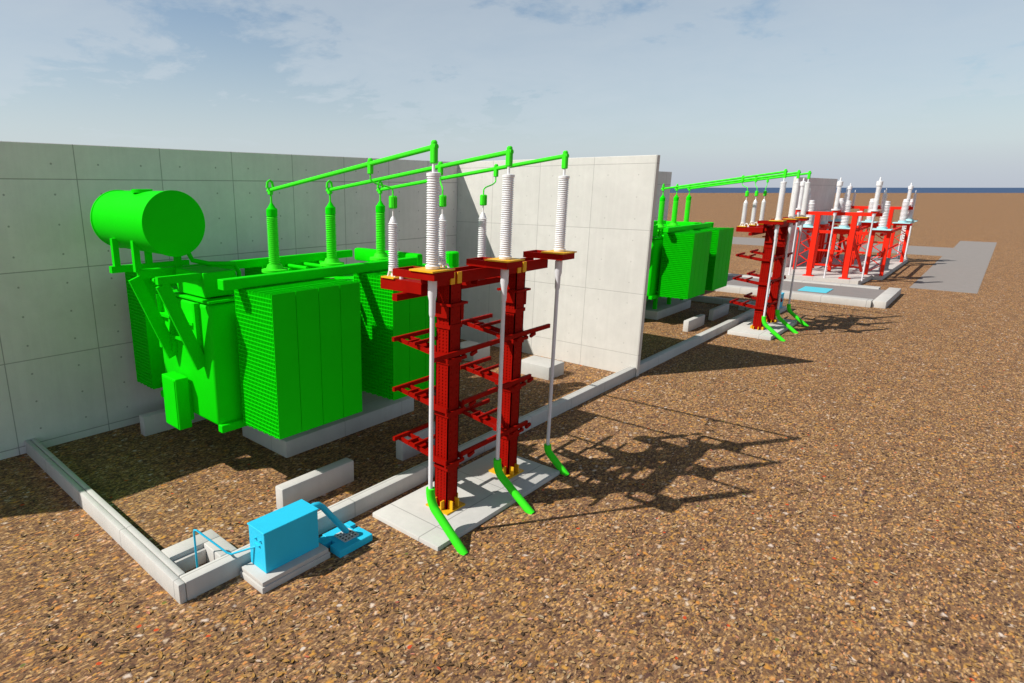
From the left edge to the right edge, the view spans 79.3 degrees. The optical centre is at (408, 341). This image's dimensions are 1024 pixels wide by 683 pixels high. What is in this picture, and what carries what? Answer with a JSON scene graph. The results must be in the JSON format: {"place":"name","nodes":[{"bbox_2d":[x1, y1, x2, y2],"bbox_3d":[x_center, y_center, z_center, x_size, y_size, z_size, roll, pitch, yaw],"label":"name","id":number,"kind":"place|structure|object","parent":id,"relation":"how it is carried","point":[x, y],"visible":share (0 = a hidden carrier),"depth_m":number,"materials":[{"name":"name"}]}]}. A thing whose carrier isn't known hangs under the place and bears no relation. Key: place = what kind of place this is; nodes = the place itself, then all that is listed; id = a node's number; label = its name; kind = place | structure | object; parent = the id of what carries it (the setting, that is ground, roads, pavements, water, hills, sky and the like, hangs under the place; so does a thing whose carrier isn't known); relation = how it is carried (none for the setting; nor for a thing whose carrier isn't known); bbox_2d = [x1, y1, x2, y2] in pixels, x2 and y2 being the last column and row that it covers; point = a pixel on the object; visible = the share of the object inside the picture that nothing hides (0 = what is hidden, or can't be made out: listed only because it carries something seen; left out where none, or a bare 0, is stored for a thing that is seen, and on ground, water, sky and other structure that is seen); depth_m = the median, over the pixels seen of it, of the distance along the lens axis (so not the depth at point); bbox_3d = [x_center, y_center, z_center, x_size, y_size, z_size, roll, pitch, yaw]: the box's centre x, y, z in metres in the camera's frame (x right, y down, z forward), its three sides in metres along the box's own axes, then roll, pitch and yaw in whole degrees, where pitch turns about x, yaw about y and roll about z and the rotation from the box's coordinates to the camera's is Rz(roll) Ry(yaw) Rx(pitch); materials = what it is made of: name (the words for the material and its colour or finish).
{"place":"outdoors","nodes":[
{"label":"outdoors","id":0,"kind":"place"},
{"bbox_2d":[0,141,457,459],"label":"concrete wall","id":1,"kind":"structure","parent":0,"point":[67,367],"depth_m":14.86,"materials":[{"name":"grey concrete"}]},
{"bbox_2d":[0,193,1023,682],"bbox_3d":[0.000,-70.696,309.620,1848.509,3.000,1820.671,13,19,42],"label":"ground","id":2,"kind":"structure","parent":0,"point":[946,359],"depth_m":11.13,"materials":[{"name":"brown gravel"}]},
{"bbox_2d":[25,438,186,603],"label":"kerb","id":3,"kind":"structure","parent":2,"relation":"on","point":[164,571],"depth_m":10.70,"materials":[{"name":"concrete"}]},
{"bbox_2d":[139,408,205,435],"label":"concrete block","id":4,"kind":"structure","parent":2,"relation":"on","point":[153,422],"depth_m":15.26,"materials":[{"name":"grey concrete"}]},
{"bbox_2d":[161,529,236,571],"bbox_3d":[-3.400,3.568,9.910,0.857,0.416,0.887,13,19,42],"label":"sump rim","id":5,"kind":"object","parent":2,"relation":"on","point":[181,555],"visible":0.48,"depth_m":9.90,"materials":[{"name":"concrete"}]},
{"bbox_2d":[240,543,329,593],"bbox_3d":[-1.995,3.615,9.908,0.640,0.225,1.320,13,19,42],"label":"cabinet base","id":6,"kind":"object","parent":2,"relation":"on","point":[257,578],"visible":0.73,"depth_m":9.59,"materials":[{"name":"concrete"}]},
{"bbox_2d":[193,499,348,573],"bbox_3d":[-2.094,3.237,9.858,2.557,0.882,0.826,-6,16,-23],"label":"oil separator cabinet","id":7,"kind":"object","parent":6,"relation":"on","point":[283,535],"visible":0.98,"depth_m":9.68,"materials":[{"name":"metal"}]},
{"bbox_2d":[275,458,353,508],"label":"concrete block","id":8,"kind":"structure","parent":2,"relation":"on","point":[311,485],"depth_m":12.10,"materials":[{"name":"grey concrete"}]},
{"bbox_2d":[242,391,413,457],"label":"concrete plinth","id":9,"kind":"structure","parent":2,"relation":"on","point":[377,409],"depth_m":15.01,"materials":[{"name":"grey concrete"}]},
{"bbox_2d":[90,189,458,439],"bbox_3d":[-2.343,-0.927,15.122,5.505,5.570,8.647,13,19,42],"label":"power transformer","id":10,"kind":"object","parent":9,"relation":"on","point":[275,344],"visible":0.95,"depth_m":12.26,"materials":[{"name":"green paint"}]},
{"bbox_2d":[266,140,438,208],"bbox_3d":[-1.249,-3.077,11.467,0.449,1.053,5.663,-11,18,-38],"label":"bus tube","id":11,"kind":"object","parent":10,"relation":"attached to","point":[432,148],"visible":1,"depth_m":10.57,"materials":[{"name":"green metal"}]},
{"bbox_2d":[326,146,513,206],"bbox_3d":[-0.172,-3.353,12.560,0.358,1.053,5.678,-12,19,-39],"label":"bus tube","id":12,"kind":"object","parent":10,"relation":"attached to","point":[508,153],"visible":0.95,"depth_m":11.72,"materials":[{"name":"green metal"}]},
{"bbox_2d":[376,151,568,205],"bbox_3d":[0.863,-3.622,13.619,0.903,1.053,5.665,-13,19,-41],"label":"bus tube","id":13,"kind":"object","parent":10,"relation":"attached to","point":[564,157],"visible":0.98,"depth_m":13.00,"materials":[{"name":"green metal"}]},
{"bbox_2d":[319,521,372,557],"bbox_3d":[-1.129,3.458,10.597,0.630,0.192,0.820,13,19,42],"label":"outlet tray","id":14,"kind":"object","parent":2,"relation":"on","point":[338,542],"visible":0.89,"depth_m":10.49,"materials":[{"name":"paint"}]},
{"bbox_2d":[179,366,635,599],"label":"kerb","id":15,"kind":"structure","parent":2,"relation":"on","point":[200,580],"depth_m":11.90,"materials":[{"name":"concrete"}]},
{"bbox_2d":[396,421,434,460],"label":"concrete block","id":16,"kind":"structure","parent":2,"relation":"on","point":[404,451],"depth_m":13.86,"materials":[{"name":"grey concrete"}]},
{"bbox_2d":[373,450,559,550],"bbox_3d":[1.288,3.086,12.284,1.640,0.185,4.000,13,19,42],"label":"concrete pad","id":17,"kind":"object","parent":2,"relation":"on","point":[484,494],"visible":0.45,"depth_m":11.78,"materials":[{"name":"grey concrete"}]},
{"bbox_2d":[381,250,574,514],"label":"support tower","id":18,"kind":"structure","parent":17,"relation":"on","point":[449,316],"depth_m":11.46,"materials":[{"name":"red metal"}]},
{"bbox_2d":[387,209,402,278],"bbox_3d":[-0.246,-1.709,10.777,0.335,1.300,0.207,32,35,64],"label":"surge arrester","id":19,"kind":"object","parent":18,"relation":"on","point":[393,243],"visible":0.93,"depth_m":10.79,"materials":[{"name":"white ceramic"}]},
{"bbox_2d":[409,164,467,555],"bbox_3d":[0.583,0.452,9.840,1.092,6.468,0.540,13,19,42],"label":"cable termination","id":20,"kind":"object","parent":18,"relation":"attached to","point":[432,265],"visible":1,"depth_m":9.71,"materials":[{"name":"white ceramic"}]},
{"bbox_2d":[438,207,449,267],"bbox_3d":[0.676,-1.944,11.706,0.335,1.300,0.207,32,35,64],"label":"surge arrester","id":21,"kind":"object","parent":18,"relation":"on","point":[442,242],"visible":0.81,"depth_m":11.72,"materials":[{"name":"white ceramic"}]},
{"bbox_2d":[477,206,486,256],"bbox_3d":[1.563,-2.171,12.601,0.335,1.300,0.207,32,35,64],"label":"surge arrester","id":22,"kind":"object","parent":18,"relation":"on","point":[482,220],"visible":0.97,"depth_m":12.61,"materials":[{"name":"white ceramic"}]},
{"bbox_2d":[484,167,534,513],"bbox_3d":[1.959,0.124,11.140,1.136,6.473,0.540,13,19,42],"label":"cable termination","id":23,"kind":"object","parent":18,"relation":"attached to","point":[506,226],"visible":0.99,"depth_m":11.04,"materials":[{"name":"white ceramic"}]},
{"bbox_2d":[541,169,576,475],"bbox_3d":[3.145,-0.238,12.562,0.811,6.469,0.540,13,19,42],"label":"cable termination","id":24,"kind":"object","parent":18,"relation":"attached to","point":[561,214],"visible":0.99,"depth_m":12.30,"materials":[{"name":"white ceramic"}]},
{"bbox_2d":[460,340,489,361],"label":"concrete block","id":25,"kind":"structure","parent":2,"relation":"on","point":[483,352],"depth_m":21.89,"materials":[{"name":"grey concrete"}]},
{"bbox_2d":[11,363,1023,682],"bbox_3d":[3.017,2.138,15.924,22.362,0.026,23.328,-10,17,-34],"label":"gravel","id":26,"kind":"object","parent":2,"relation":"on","point":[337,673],"visible":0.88,"depth_m":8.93,"materials":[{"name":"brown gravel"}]},
{"bbox_2d":[521,355,563,379],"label":"concrete block","id":27,"kind":"structure","parent":2,"relation":"on","point":[537,366],"depth_m":19.90,"materials":[{"name":"grey concrete"}]},
{"bbox_2d":[456,155,659,376],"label":"concrete wall","id":28,"kind":"structure","parent":2,"relation":"on","point":[611,204],"depth_m":20.64,"materials":[{"name":"grey concrete"}]},
{"bbox_2d":[654,171,671,220],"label":"concrete wall","id":29,"kind":"structure","parent":2,"relation":"on","point":[664,177],"depth_m":37.52,"materials":[{"name":"grey concrete"}]},
{"bbox_2d":[645,297,690,319],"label":"concrete plinth","id":30,"kind":"structure","parent":2,"relation":"on","point":[665,309],"depth_m":29.76,"materials":[{"name":"grey concrete"}]},
{"bbox_2d":[646,191,733,308],"bbox_3d":[12.108,-4.617,29.691,5.505,5.570,8.647,13,19,42],"label":"power transformer","id":31,"kind":"object","parent":30,"relation":"on","point":[688,259],"visible":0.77,"depth_m":26.78,"materials":[{"name":"green paint"}]},
{"bbox_2d":[661,169,787,196],"bbox_3d":[13.247,-6.787,26.114,0.205,1.053,5.999,-7,16,-24],"label":"bus tube","id":32,"kind":"object","parent":31,"relation":"attached to","point":[784,172],"visible":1,"depth_m":25.15,"materials":[{"name":"green metal"}]},
{"bbox_2d":[675,170,800,195],"bbox_3d":[14.287,-7.073,27.245,0.701,1.053,5.956,-7,16,-27],"label":"bus tube","id":33,"kind":"object","parent":31,"relation":"attached to","point":[791,173],"visible":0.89,"depth_m":26.52,"materials":[{"name":"green metal"}]},
{"bbox_2d":[687,171,811,195],"bbox_3d":[15.293,-7.354,28.354,1.230,1.053,5.895,-8,16,-28],"label":"bus tube","id":34,"kind":"object","parent":31,"relation":"attached to","point":[809,173],"visible":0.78,"depth_m":27.72,"materials":[{"name":"green metal"}]},
{"bbox_2d":[683,314,704,331],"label":"concrete block","id":35,"kind":"structure","parent":2,"relation":"on","point":[692,323],"depth_m":26.47,"materials":[{"name":"grey concrete"}]},
{"bbox_2d":[639,309,754,373],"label":"kerb","id":36,"kind":"structure","parent":2,"relation":"on","point":[654,360],"depth_m":23.43,"materials":[{"name":"concrete"}]},
{"bbox_2d":[708,303,728,320],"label":"concrete block","id":37,"kind":"structure","parent":2,"relation":"on","point":[717,312],"depth_m":28.69,"materials":[{"name":"grey concrete"}]},
{"bbox_2d":[688,295,767,306],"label":"kerb","id":38,"kind":"structure","parent":2,"relation":"on","point":[708,299],"depth_m":32.38,"materials":[{"name":"concrete"}]},
{"bbox_2d":[738,301,754,310],"bbox_3d":[17.299,-1.718,30.777,0.857,0.416,1.000,13,19,42],"label":"sump rim","id":39,"kind":"object","parent":2,"relation":"on","point":[743,308],"visible":0.22,"depth_m":30.56,"materials":[{"name":"concrete"}]},
{"bbox_2d":[727,317,796,339],"bbox_3d":[15.521,-0.586,26.624,1.640,0.260,4.270,13,19,42],"label":"concrete pad","id":40,"kind":"object","parent":2,"relation":"on","point":[744,329],"visible":0.47,"depth_m":25.64,"materials":[{"name":"grey concrete"}]},
{"bbox_2d":[729,217,808,329],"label":"support tower","id":41,"kind":"structure","parent":40,"relation":"on","point":[767,227],"depth_m":25.72,"materials":[{"name":"red metal"}]},
{"bbox_2d":[740,197,748,226],"bbox_3d":[13.894,-5.320,25.032,0.335,1.300,0.207,32,35,64],"label":"surge arrester","id":42,"kind":"object","parent":41,"relation":"on","point":[743,217],"visible":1,"depth_m":25.06,"materials":[{"name":"white ceramic"}]},
{"bbox_2d":[749,198,758,225],"bbox_3d":[14.815,-5.555,25.961,0.335,1.300,0.207,32,35,64],"label":"surge arrester","id":43,"kind":"object","parent":41,"relation":"on","point":[753,215],"visible":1,"depth_m":25.99,"materials":[{"name":"white ceramic"}]},
{"bbox_2d":[759,196,765,219],"bbox_3d":[15.703,-5.782,26.855,0.335,1.300,0.207,32,35,64],"label":"surge arrester","id":44,"kind":"object","parent":41,"relation":"on","point":[763,205],"visible":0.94,"depth_m":26.86,"materials":[{"name":"white ceramic"}]},
{"bbox_2d":[762,178,786,340],"bbox_3d":[14.743,-3.153,24.076,1.148,6.471,0.540,13,19,42],"label":"cable termination","id":45,"kind":"object","parent":41,"relation":"attached to","point":[781,196],"visible":0.99,"depth_m":24.06,"materials":[{"name":"white ceramic"}]},
{"bbox_2d":[775,178,799,333],"bbox_3d":[16.103,-3.486,25.391,1.148,6.471,0.540,13,19,42],"label":"cable termination","id":46,"kind":"object","parent":41,"relation":"on","point":[790,226],"visible":1,"depth_m":25.38,"materials":[{"name":"white ceramic"}]},
{"bbox_2d":[787,179,810,325],"bbox_3d":[17.406,-3.819,26.704,1.148,6.471,0.540,13,19,42],"label":"cable termination","id":47,"kind":"object","parent":41,"relation":"on","point":[802,215],"visible":1,"depth_m":26.66,"materials":[{"name":"white ceramic"}]},
{"bbox_2d":[766,306,786,312],"bbox_3d":[18.424,-1.599,30.493,0.640,0.225,1.320,13,19,42],"label":"cabinet base","id":48,"kind":"object","parent":2,"relation":"on","point":[782,308],"visible":0.27,"depth_m":30.32,"materials":[{"name":"concrete"}]},
{"bbox_2d":[768,292,783,307],"bbox_3d":[18.375,-1.990,30.494,0.826,0.882,2.557,6,15,21],"label":"oil separator cabinet","id":49,"kind":"object","parent":48,"relation":"on","point":[782,297],"visible":0.14,"depth_m":30.37,"materials":[{"name":"metal"}]},
{"bbox_2d":[713,273,900,308],"bbox_3d":[17.909,-4.299,40.895,23.400,0.450,6.200,13,19,42],"label":"cable trench","id":50,"kind":"object","parent":2,"relation":"on","point":[845,294],"visible":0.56,"depth_m":34.49,"materials":[{"name":"concrete"}]},
{"bbox_2d":[783,177,837,267],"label":"concrete wall","id":51,"kind":"structure","parent":2,"relation":"on","point":[822,192],"depth_m":48.27,"materials":[{"name":"grey concrete"}]},
{"bbox_2d":[771,254,907,284],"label":"foundation slab","id":52,"kind":"structure","parent":2,"relation":"on","point":[835,274],"depth_m":42.56,"materials":[{"name":"concrete"}]},
{"bbox_2d":[792,227,812,268],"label":"breaker support","id":53,"kind":"object","parent":52,"relation":"on","point":[803,228],"visible":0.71,"depth_m":43.27,"materials":[{"name":"red metal"}]},
{"bbox_2d":[797,200,814,227],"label":"breaker post","id":54,"kind":"object","parent":53,"relation":"on","point":[809,224],"visible":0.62,"depth_m":42.48,"materials":[{"name":"white ceramic"}]},
{"bbox_2d":[816,210,828,262],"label":"isolator support","id":55,"kind":"object","parent":52,"relation":"on","point":[824,223],"visible":0.69,"depth_m":46.74,"materials":[{"name":"red metal"}]},
{"bbox_2d":[804,225,837,262],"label":"tie frame","id":56,"kind":"object","parent":55,"relation":"attached to","point":[810,231],"visible":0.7,"depth_m":47.43,"materials":[{"name":"red metal"}]},
{"bbox_2d":[824,221,841,257],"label":"breaker support","id":57,"kind":"object","parent":52,"relation":"on","point":[839,240],"visible":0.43,"depth_m":50.55,"materials":[{"name":"red metal"}]},
{"bbox_2d":[829,198,843,221],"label":"breaker post","id":58,"kind":"object","parent":57,"relation":"on","point":[838,218],"visible":0.47,"depth_m":49.88,"materials":[{"name":"white ceramic"}]},
{"bbox_2d":[827,229,849,272],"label":"breaker support","id":59,"kind":"object","parent":52,"relation":"on","point":[832,250],"visible":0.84,"depth_m":41.87,"materials":[{"name":"red metal"}]},
{"bbox_2d":[815,230,867,267],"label":"tie frame","id":60,"kind":"object","parent":59,"relation":"attached to","point":[843,232],"visible":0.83,"depth_m":41.75,"materials":[{"name":"red metal"}]},
{"bbox_2d":[813,234,820,267],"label":"tie frame","id":61,"kind":"object","parent":60,"relation":"attached to","point":[818,240],"visible":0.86,"depth_m":41.26,"materials":[{"name":"red metal"}]},
{"bbox_2d":[853,239,862,271],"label":"tie frame","id":62,"kind":"object","parent":60,"relation":"attached to","point":[858,257],"visible":0.93,"depth_m":40.15,"materials":[{"name":"metal"}]},
{"bbox_2d":[833,200,851,228],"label":"breaker post","id":63,"kind":"object","parent":59,"relation":"on","point":[844,223],"visible":0.69,"depth_m":41.17,"materials":[{"name":"white ceramic"}]},
{"bbox_2d":[795,210,882,278],"bbox_3d":[27.335,-6.298,39.339,4.700,4.290,1.200,13,19,42],"label":"portal frame","id":64,"kind":"object","parent":52,"relation":"on","point":[851,237],"visible":0.82,"depth_m":39.05,"materials":[{"name":"red metal"}]},
{"bbox_2d":[788,178,805,274],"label":"cable termination","id":65,"kind":"object","parent":64,"relation":"attached to","point":[802,186],"visible":0.87,"depth_m":39.69,"materials":[{"name":"white ceramic"}]},
{"bbox_2d":[807,188,810,210],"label":"surge arrester","id":66,"kind":"object","parent":64,"relation":"on","point":[808,204],"visible":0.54,"depth_m":39.82,"materials":[{"name":"white ceramic"}]},
{"bbox_2d":[823,178,842,277],"bbox_3d":[27.024,-7.202,38.776,0.480,6.320,0.480,13,19,42],"label":"cable termination","id":67,"kind":"object","parent":64,"relation":"attached to","point":[838,193],"visible":1,"depth_m":38.38,"materials":[{"name":"white ceramic"}]},
{"bbox_2d":[841,190,847,211],"bbox_3d":[27.670,-8.953,38.550,0.260,1.475,0.260,13,19,42],"label":"surge arrester","id":68,"kind":"object","parent":64,"relation":"on","point":[845,198],"visible":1,"depth_m":38.53,"materials":[{"name":"white ceramic"}]},
{"bbox_2d":[861,177,883,280],"bbox_3d":[28.465,-6.862,37.432,0.480,6.320,0.480,13,19,42],"label":"cable termination","id":69,"kind":"object","parent":64,"relation":"attached to","point":[879,184],"visible":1,"depth_m":37.03,"materials":[{"name":"white ceramic"}]},
{"bbox_2d":[881,188,887,212],"bbox_3d":[29.112,-8.613,37.206,0.260,1.475,0.260,13,19,42],"label":"surge arrester","id":70,"kind":"object","parent":64,"relation":"on","point":[884,200],"visible":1,"depth_m":37.17,"materials":[{"name":"white ceramic"}]},
{"bbox_2d":[850,211,862,265],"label":"isolator support","id":71,"kind":"object","parent":52,"relation":"on","point":[859,225],"visible":0.42,"depth_m":45.38,"materials":[{"name":"red metal"}]},
{"bbox_2d":[840,226,868,260],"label":"tie frame","id":72,"kind":"object","parent":71,"relation":"attached to","point":[860,243],"visible":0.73,"depth_m":47.19,"materials":[{"name":"red metal"}]},
{"bbox_2d":[855,222,878,258],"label":"breaker support","id":73,"kind":"object","parent":52,"relation":"on","point":[861,236],"visible":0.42,"depth_m":49.21,"materials":[{"name":"red metal"}]},
{"bbox_2d":[845,224,890,242],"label":"tie frame","id":74,"kind":"object","parent":73,"relation":"attached to","point":[888,226],"visible":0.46,"depth_m":48.78,"materials":[{"name":"red metal"}]},
{"bbox_2d":[862,199,878,222],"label":"breaker post","id":75,"kind":"object","parent":73,"relation":"on","point":[869,218],"visible":0.52,"depth_m":48.56,"materials":[{"name":"white ceramic"}]},
{"bbox_2d":[864,230,893,275],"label":"breaker support","id":76,"kind":"object","parent":52,"relation":"on","point":[885,252],"visible":0.92,"depth_m":40.31,"materials":[{"name":"red metal"}]},
{"bbox_2d":[872,201,892,230],"bbox_3d":[31.171,-8.252,39.834,1.100,1.865,1.100,13,19,42],"label":"breaker post","id":77,"kind":"object","parent":76,"relation":"on","point":[883,222],"visible":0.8,"depth_m":39.71,"materials":[{"name":"white ceramic"}]},
{"bbox_2d":[877,227,901,254],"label":"tie frame","id":78,"kind":"object","parent":76,"relation":"attached to","point":[894,229],"visible":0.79,"depth_m":44.35,"materials":[{"name":"red metal"}]},
{"bbox_2d":[851,205,912,257],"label":"portal frame","id":79,"kind":"object","parent":52,"relation":"on","point":[890,214],"visible":0.38,"depth_m":50.24,"materials":[{"name":"red metal"}]},
{"bbox_2d":[846,183,852,200],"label":"cable termination","id":80,"kind":"object","parent":79,"relation":"attached to","point":[849,191],"visible":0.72,"depth_m":51.12,"materials":[{"name":"white ceramic"}]},
{"bbox_2d":[852,190,856,205],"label":"surge arrester","id":81,"kind":"object","parent":79,"relation":"on","point":[854,196],"visible":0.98,"depth_m":51.47,"materials":[{"name":"white ceramic"}]},
{"bbox_2d":[896,183,913,258],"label":"cable termination","id":82,"kind":"object","parent":79,"relation":"attached to","point":[910,187],"visible":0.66,"depth_m":48.53,"materials":[{"name":"white ceramic"}]},
{"bbox_2d":[911,192,916,206],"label":"surge arrester","id":83,"kind":"object","parent":79,"relation":"on","point":[914,200],"visible":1,"depth_m":48.79,"materials":[{"name":"white ceramic"}]},
{"bbox_2d":[887,223,911,261],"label":"breaker support","id":84,"kind":"object","parent":52,"relation":"on","point":[904,243],"visible":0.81,"depth_m":47.69,"materials":[{"name":"red metal"}]},
{"bbox_2d":[892,199,911,223],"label":"breaker post","id":85,"kind":"object","parent":84,"relation":"on","point":[904,209],"visible":1,"depth_m":47.14,"materials":[{"name":"white ceramic"}]},
{"bbox_2d":[898,221,914,258],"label":"lattice post","id":86,"kind":"object","parent":52,"relation":"on","point":[900,249],"visible":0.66,"depth_m":50.12,"materials":[{"name":"white metal"}]},
{"bbox_2d":[906,199,917,221],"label":"breaker post","id":87,"kind":"object","parent":86,"relation":"on","point":[910,215],"visible":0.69,"depth_m":49.52,"materials":[{"name":"white ceramic"}]},
{"bbox_2d":[0,0,1023,187],"label":"sky","id":88,"kind":"structure","parent":0,"point":[921,93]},
{"bbox_2d":[670,188,1023,192],"bbox_3d":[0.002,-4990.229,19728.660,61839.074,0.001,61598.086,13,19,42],"label":"sea","id":89,"kind":"structure","parent":0,"point":[873,190],"depth_m":1508.98,"materials":[{"name":"liquid"}]},
{"bbox_2d":[732,237,996,293],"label":"road","id":90,"kind":"structure","parent":0,"point":[961,266],"depth_m":50.07,"materials":[{"name":"grey concrete"}]},
{"bbox_2d":[878,258,890,270],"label":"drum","id":91,"kind":"object","parent":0,"point":[887,264],"visible":0.63,"depth_m":43.00,"materials":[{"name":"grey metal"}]}
]}

